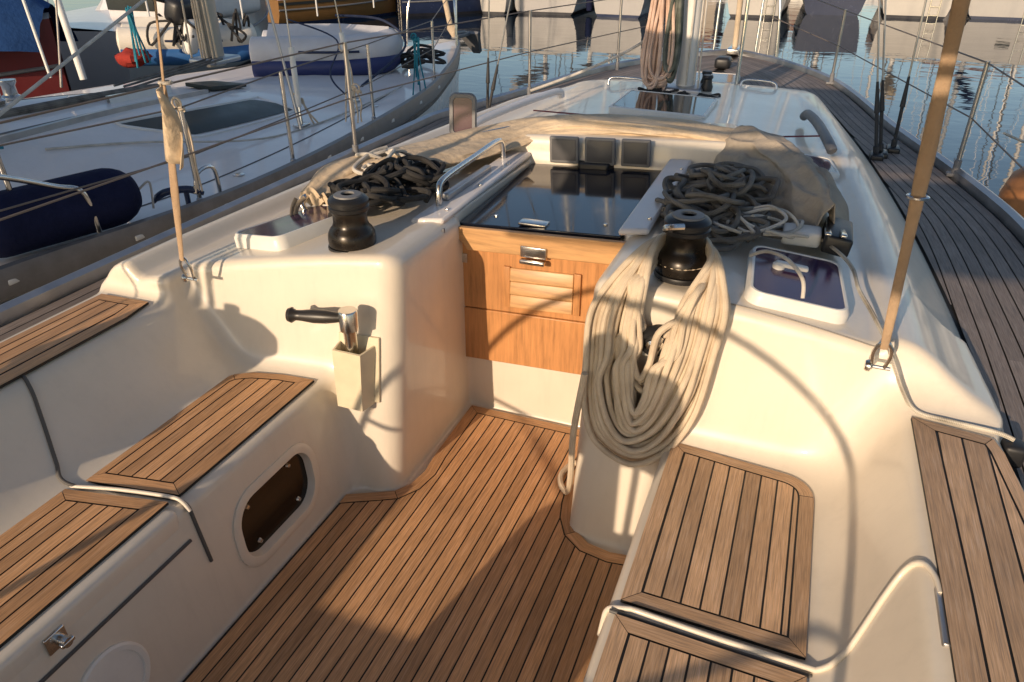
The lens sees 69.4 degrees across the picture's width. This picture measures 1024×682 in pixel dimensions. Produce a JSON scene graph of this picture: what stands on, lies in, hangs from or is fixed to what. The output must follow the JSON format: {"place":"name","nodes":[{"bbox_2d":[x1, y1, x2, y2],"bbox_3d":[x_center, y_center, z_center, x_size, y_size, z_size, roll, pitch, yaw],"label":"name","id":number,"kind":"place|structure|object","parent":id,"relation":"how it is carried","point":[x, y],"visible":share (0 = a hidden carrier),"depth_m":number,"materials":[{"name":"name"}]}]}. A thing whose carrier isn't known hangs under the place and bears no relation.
{"place":"outdoors","nodes":[
{"label":"outdoors","id":0,"kind":"place"},
{"bbox_2d":[22,0,51,77],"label":"white post","id":1,"kind":"object","parent":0,"point":[35,35],"visible":0.84,"depth_m":7.44,"materials":[{"name":"plastic"}]},
{"bbox_2d":[53,0,86,79],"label":"white post","id":2,"kind":"object","parent":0,"point":[64,21],"visible":1,"depth_m":7.35,"materials":[{"name":"plastic"}]},
{"bbox_2d":[45,0,1023,195],"bbox_3d":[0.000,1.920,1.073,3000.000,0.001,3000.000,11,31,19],"label":"water","id":3,"kind":"structure","parent":0,"point":[988,162],"depth_m":14.83,"materials":[{"name":"blue liquid"}]},
{"bbox_2d":[0,0,77,98],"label":"covered boat","id":4,"kind":"object","parent":3,"relation":"on","point":[22,62],"visible":0.58,"depth_m":8.30,"materials":[{"name":"red fabric"}]},
{"bbox_2d":[47,0,374,90],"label":"moored yacht","id":5,"kind":"object","parent":3,"relation":"on","point":[102,66],"visible":0.34,"depth_m":10.32,"materials":[{"name":"grey plastic"}]},
{"bbox_2d":[106,0,154,10],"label":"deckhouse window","id":6,"kind":"structure","parent":5,"relation":"in","point":[111,4],"depth_m":10.21,"materials":[{"name":"glass"}]},
{"bbox_2d":[0,0,481,304],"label":"sailing yacht","id":7,"kind":"object","parent":3,"relation":"on","point":[227,105],"visible":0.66,"depth_m":4.95,"materials":[{"name":"paint"}]},
{"bbox_2d":[0,0,145,116],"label":"taut sheet","id":8,"kind":"object","parent":7,"relation":"on","point":[61,65],"visible":1,"depth_m":4.59,"materials":[{"name":"white fabric"}]},
{"bbox_2d":[0,168,154,257],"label":"fender","id":9,"kind":"object","parent":7,"relation":"on","point":[116,203],"visible":0.9,"depth_m":3.44,"materials":[{"name":"blue fabric"}]},
{"bbox_2d":[0,83,158,118],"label":"braided sheet","id":10,"kind":"object","parent":7,"relation":"on","point":[36,107],"visible":0.65,"depth_m":4.89,"materials":[{"name":"grey fabric"}]},
{"bbox_2d":[114,47,152,67],"bbox_3d":[-4.007,-2.998,7.814,0.392,0.200,0.336,11,31,19],"label":"red bundle","id":11,"kind":"object","parent":7,"relation":"on","point":[124,57],"visible":0.84,"depth_m":7.72,"materials":[{"name":"fabric"}]},
{"bbox_2d":[125,6,150,67],"bbox_3d":[-3.847,-3.107,7.566,0.139,0.595,0.151,11,31,19],"label":"rope tie","id":12,"kind":"object","parent":7,"relation":"hanging from","point":[132,25],"visible":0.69,"depth_m":7.55,"materials":[{"name":"teal fabric"}]},
{"bbox_2d":[153,0,198,54],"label":"outboard motor","id":13,"kind":"object","parent":7,"relation":"attached to","point":[173,12],"visible":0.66,"depth_m":7.84,"materials":[{"name":"black plastic"}]},
{"bbox_2d":[116,17,256,65],"bbox_3d":[-3.701,-3.474,8.501,1.474,0.507,0.740,-9,30,-15],"label":"inflatable dinghy","id":14,"kind":"object","parent":7,"relation":"on","point":[173,55],"visible":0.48,"depth_m":8.24,"materials":[{"name":"white rubber"}]},
{"bbox_2d":[146,8,249,46],"bbox_3d":[-3.594,-3.502,8.246,1.277,0.416,1.059,11,31,19],"label":"rope tangle","id":15,"kind":"object","parent":14,"relation":"on","point":[177,33],"visible":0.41,"depth_m":8.08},
{"bbox_2d":[171,97,202,190],"bbox_3d":[-1.708,-1.031,3.888,0.073,0.493,0.048,25,38,37],"label":"rope","id":16,"kind":"object","parent":7,"relation":"attached to","point":[178,103],"visible":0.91,"depth_m":3.84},
{"bbox_2d":[115,96,294,137],"bbox_3d":[-2.162,-1.654,5.423,0.386,0.220,1.544,9,30,16],"label":"window frame","id":17,"kind":"structure","parent":7,"relation":"in","point":[244,99],"depth_m":5.36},
{"bbox_2d":[121,100,291,133],"bbox_3d":[-2.164,-1.651,5.418,0.311,0.182,1.474,9,30,16],"label":"cabin window","id":18,"kind":"structure","parent":7,"relation":"in","point":[222,116],"depth_m":5.45,"materials":[{"name":"black glass"}]},
{"bbox_2d":[45,86,402,149],"bbox_3d":[-1.728,-1.716,5.573,0.336,0.219,3.434,15,33,25],"label":"jib sheet","id":19,"kind":"object","parent":7,"relation":"on","point":[89,145],"visible":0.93,"depth_m":4.99,"materials":[{"name":"white fabric"}]},
{"bbox_2d":[293,93,318,123],"bbox_3d":[-1.600,-1.763,5.655,0.190,0.271,0.125,11,31,19],"label":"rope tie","id":20,"kind":"object","parent":7,"relation":"attached to","point":[311,116],"visible":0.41,"depth_m":5.66,"materials":[{"name":"grey fabric"}]},
{"bbox_2d":[249,24,402,76],"bbox_3d":[-1.900,-3.061,7.742,1.501,0.488,0.931,-2,29,-3],"label":"inflatable dinghy","id":21,"kind":"object","parent":7,"relation":"on","point":[385,51],"visible":0.81,"depth_m":7.42,"materials":[{"name":"white rubber"}]},
{"bbox_2d":[338,42,357,121],"bbox_3d":[-1.185,-1.836,5.364,0.096,0.616,0.071,-2,29,-4],"label":"rope tie","id":22,"kind":"object","parent":7,"relation":"attached to","point":[346,88],"visible":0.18,"depth_m":5.36,"materials":[{"name":"beige fabric"}]},
{"bbox_2d":[352,83,361,122],"bbox_3d":[-1.114,-1.719,5.346,0.077,0.282,0.048,11,31,19],"label":"rope tie","id":23,"kind":"object","parent":7,"relation":"hanging from","point":[355,90],"visible":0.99,"depth_m":5.32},
{"bbox_2d":[410,33,425,94],"bbox_3d":[-0.846,-2.456,6.628,0.134,0.569,0.085,21,35,33],"label":"rope tie","id":24,"kind":"object","parent":7,"relation":"on","point":[415,39],"visible":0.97,"depth_m":6.60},
{"bbox_2d":[400,44,445,68],"bbox_3d":[-1.002,-3.026,7.893,0.732,0.169,0.958,11,31,19],"label":"rope heap","id":25,"kind":"object","parent":7,"relation":"on","point":[408,55],"visible":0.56,"depth_m":7.78,"materials":[{"name":"black fabric"}]},
{"bbox_2d":[266,0,395,23],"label":"fishing boat","id":26,"kind":"object","parent":3,"relation":"on","point":[302,11],"visible":0.56,"depth_m":19.46,"materials":[{"name":"beige paint"}]},
{"bbox_2d":[396,0,481,16],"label":"motor launch","id":27,"kind":"object","parent":3,"relation":"on","point":[424,7],"visible":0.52,"depth_m":21.10,"materials":[{"name":"grey plastic"}]},
{"bbox_2d":[480,0,516,14],"bbox_3d":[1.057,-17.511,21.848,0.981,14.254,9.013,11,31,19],"label":"moored yacht","id":28,"kind":"object","parent":3,"relation":"on","point":[498,7],"visible":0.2,"depth_m":21.43,"materials":[{"name":"grey plastic"}]},
{"bbox_2d":[0,0,1023,681],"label":"sailing yacht","id":29,"kind":"object","parent":3,"relation":"on","point":[216,464],"visible":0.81,"depth_m":2.23,"materials":[{"name":"white plastic"}]},
{"bbox_2d":[154,0,183,260],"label":"bimini strap","id":30,"kind":"object","parent":29,"relation":"attached to","point":[173,138],"visible":1,"depth_m":2.13,"materials":[{"name":"beige fabric"}]},
{"bbox_2d":[285,306,358,353],"bbox_3d":[-0.599,0.007,2.410,0.235,0.270,0.082,6,30,10],"label":"winch handle","id":31,"kind":"object","parent":29,"relation":"in","point":[346,318],"visible":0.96,"depth_m":2.33,"materials":[{"name":"silver metal"}]},
{"bbox_2d":[327,152,449,216],"bbox_3d":[-0.475,-0.606,2.848,0.419,0.138,0.687,11,31,19],"label":"rope heap","id":32,"kind":"object","parent":29,"relation":"on","point":[391,181],"visible":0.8,"depth_m":2.80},
{"bbox_2d":[352,145,410,174],"bbox_3d":[-0.560,-0.718,3.041,0.258,0.122,0.294,11,31,19],"label":"rope tangle","id":33,"kind":"object","parent":32,"relation":"on","point":[377,152],"visible":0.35,"depth_m":3.03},
{"bbox_2d":[290,114,848,228],"bbox_3d":[0.244,-0.729,3.065,2.079,0.312,1.169,5,30,9],"label":"folded sprayhood","id":34,"kind":"object","parent":29,"relation":"on","point":[808,192],"visible":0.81,"depth_m":3.00,"materials":[{"name":"beige fabric"}]},
{"bbox_2d":[530,25,664,91],"bbox_3d":[0.566,-1.847,4.802,0.907,0.416,0.048,-4,29,-6],"label":"sheet","id":35,"kind":"object","parent":29,"relation":"attached to","point":[588,68],"visible":0.76,"depth_m":4.83,"materials":[{"name":"white fabric"}]},
{"bbox_2d":[557,232,730,494],"bbox_3d":[0.372,0.159,2.293,0.509,0.974,0.370,11,31,19],"label":"coiled rope","id":36,"kind":"object","parent":29,"relation":"on","point":[671,386],"visible":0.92,"depth_m":2.08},
{"bbox_2d":[640,0,674,91],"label":"rope hank","id":37,"kind":"object","parent":29,"relation":"hanging from","point":[653,76],"visible":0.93,"depth_m":4.70,"materials":[{"name":"beige fabric"}]},
{"bbox_2d":[662,0,684,83],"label":"rope hank","id":38,"kind":"object","parent":29,"relation":"hanging from","point":[679,12],"visible":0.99,"depth_m":4.65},
{"bbox_2d":[533,110,819,136],"bbox_3d":[0.796,-1.127,3.813,1.495,0.031,0.020,13,32,22],"label":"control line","id":39,"kind":"object","parent":29,"relation":"on","point":[578,113],"visible":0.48,"depth_m":4.00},
{"bbox_2d":[637,87,720,97],"bbox_3d":[1.079,-1.611,4.790,0.545,0.031,0.263,11,31,19],"label":"rope tangle","id":40,"kind":"object","parent":29,"relation":"on","point":[684,92],"visible":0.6,"depth_m":4.75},
{"bbox_2d":[655,161,781,251],"bbox_3d":[0.744,-0.517,2.608,0.463,0.173,0.728,11,31,19],"label":"rope heap","id":41,"kind":"object","parent":29,"relation":"on","point":[718,192],"visible":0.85,"depth_m":2.51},
{"bbox_2d":[713,204,808,238],"bbox_3d":[0.805,-0.375,2.405,0.299,0.088,0.220,4,29,7],"label":"rope tail","id":42,"kind":"object","parent":29,"relation":"on","point":[770,231],"visible":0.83,"depth_m":2.38},
{"bbox_2d":[749,249,805,297],"bbox_3d":[0.754,-0.206,2.087,0.022,0.078,0.260,-9,30,-16],"label":"cord","id":43,"kind":"object","parent":29,"relation":"on","point":[796,269],"visible":1,"depth_m":2.04,"materials":[{"name":"white fabric"}]},
{"bbox_2d":[821,238,1014,441],"bbox_3d":[1.002,-0.036,2.062,0.211,0.210,0.852,-7,30,-13],"label":"furling line","id":44,"kind":"object","parent":29,"relation":"on","point":[895,367],"visible":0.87,"depth_m":1.85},
{"bbox_2d":[880,0,970,349],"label":"bimini strap","id":45,"kind":"object","parent":29,"relation":"on","point":[917,196],"visible":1,"depth_m":1.51,"materials":[{"name":"beige fabric"}]},
{"bbox_2d":[998,132,1023,217],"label":"fender","id":46,"kind":"object","parent":29,"relation":"hanging from","point":[1011,193],"visible":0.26,"depth_m":4.01,"materials":[{"name":"orange plastic"}]},
{"bbox_2d":[514,0,593,15],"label":"moored yacht","id":47,"kind":"object","parent":3,"relation":"on","point":[523,5],"visible":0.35,"depth_m":21.38,"materials":[{"name":"grey plastic"}]},
{"bbox_2d":[594,0,650,17],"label":"moored yacht","id":48,"kind":"object","parent":3,"relation":"on","point":[630,8],"visible":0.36,"depth_m":20.67,"materials":[{"name":"grey plastic"}]},
{"bbox_2d":[586,0,592,10],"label":"fender","id":49,"kind":"object","parent":48,"relation":"hanging from","point":[589,6],"visible":1,"depth_m":21.41,"materials":[{"name":"blue plastic"}]},
{"bbox_2d":[728,0,789,18],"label":"moored yacht","id":50,"kind":"object","parent":3,"relation":"on","point":[770,9],"visible":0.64,"depth_m":20.56,"materials":[{"name":"grey plastic"}]},
{"bbox_2d":[802,0,865,15],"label":"moored yacht","id":51,"kind":"object","parent":3,"relation":"on","point":[814,7],"visible":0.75,"depth_m":21.26,"materials":[{"name":"grey plastic"}]},
{"bbox_2d":[880,0,951,19],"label":"moored yacht","id":52,"kind":"object","parent":3,"relation":"on","point":[934,9],"visible":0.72,"depth_m":20.39,"materials":[{"name":"grey plastic"}]},
{"bbox_2d":[967,0,1023,20],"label":"moored yacht","id":53,"kind":"object","parent":3,"relation":"on","point":[1012,10],"visible":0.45,"depth_m":20.15,"materials":[{"name":"grey plastic"}]}
]}

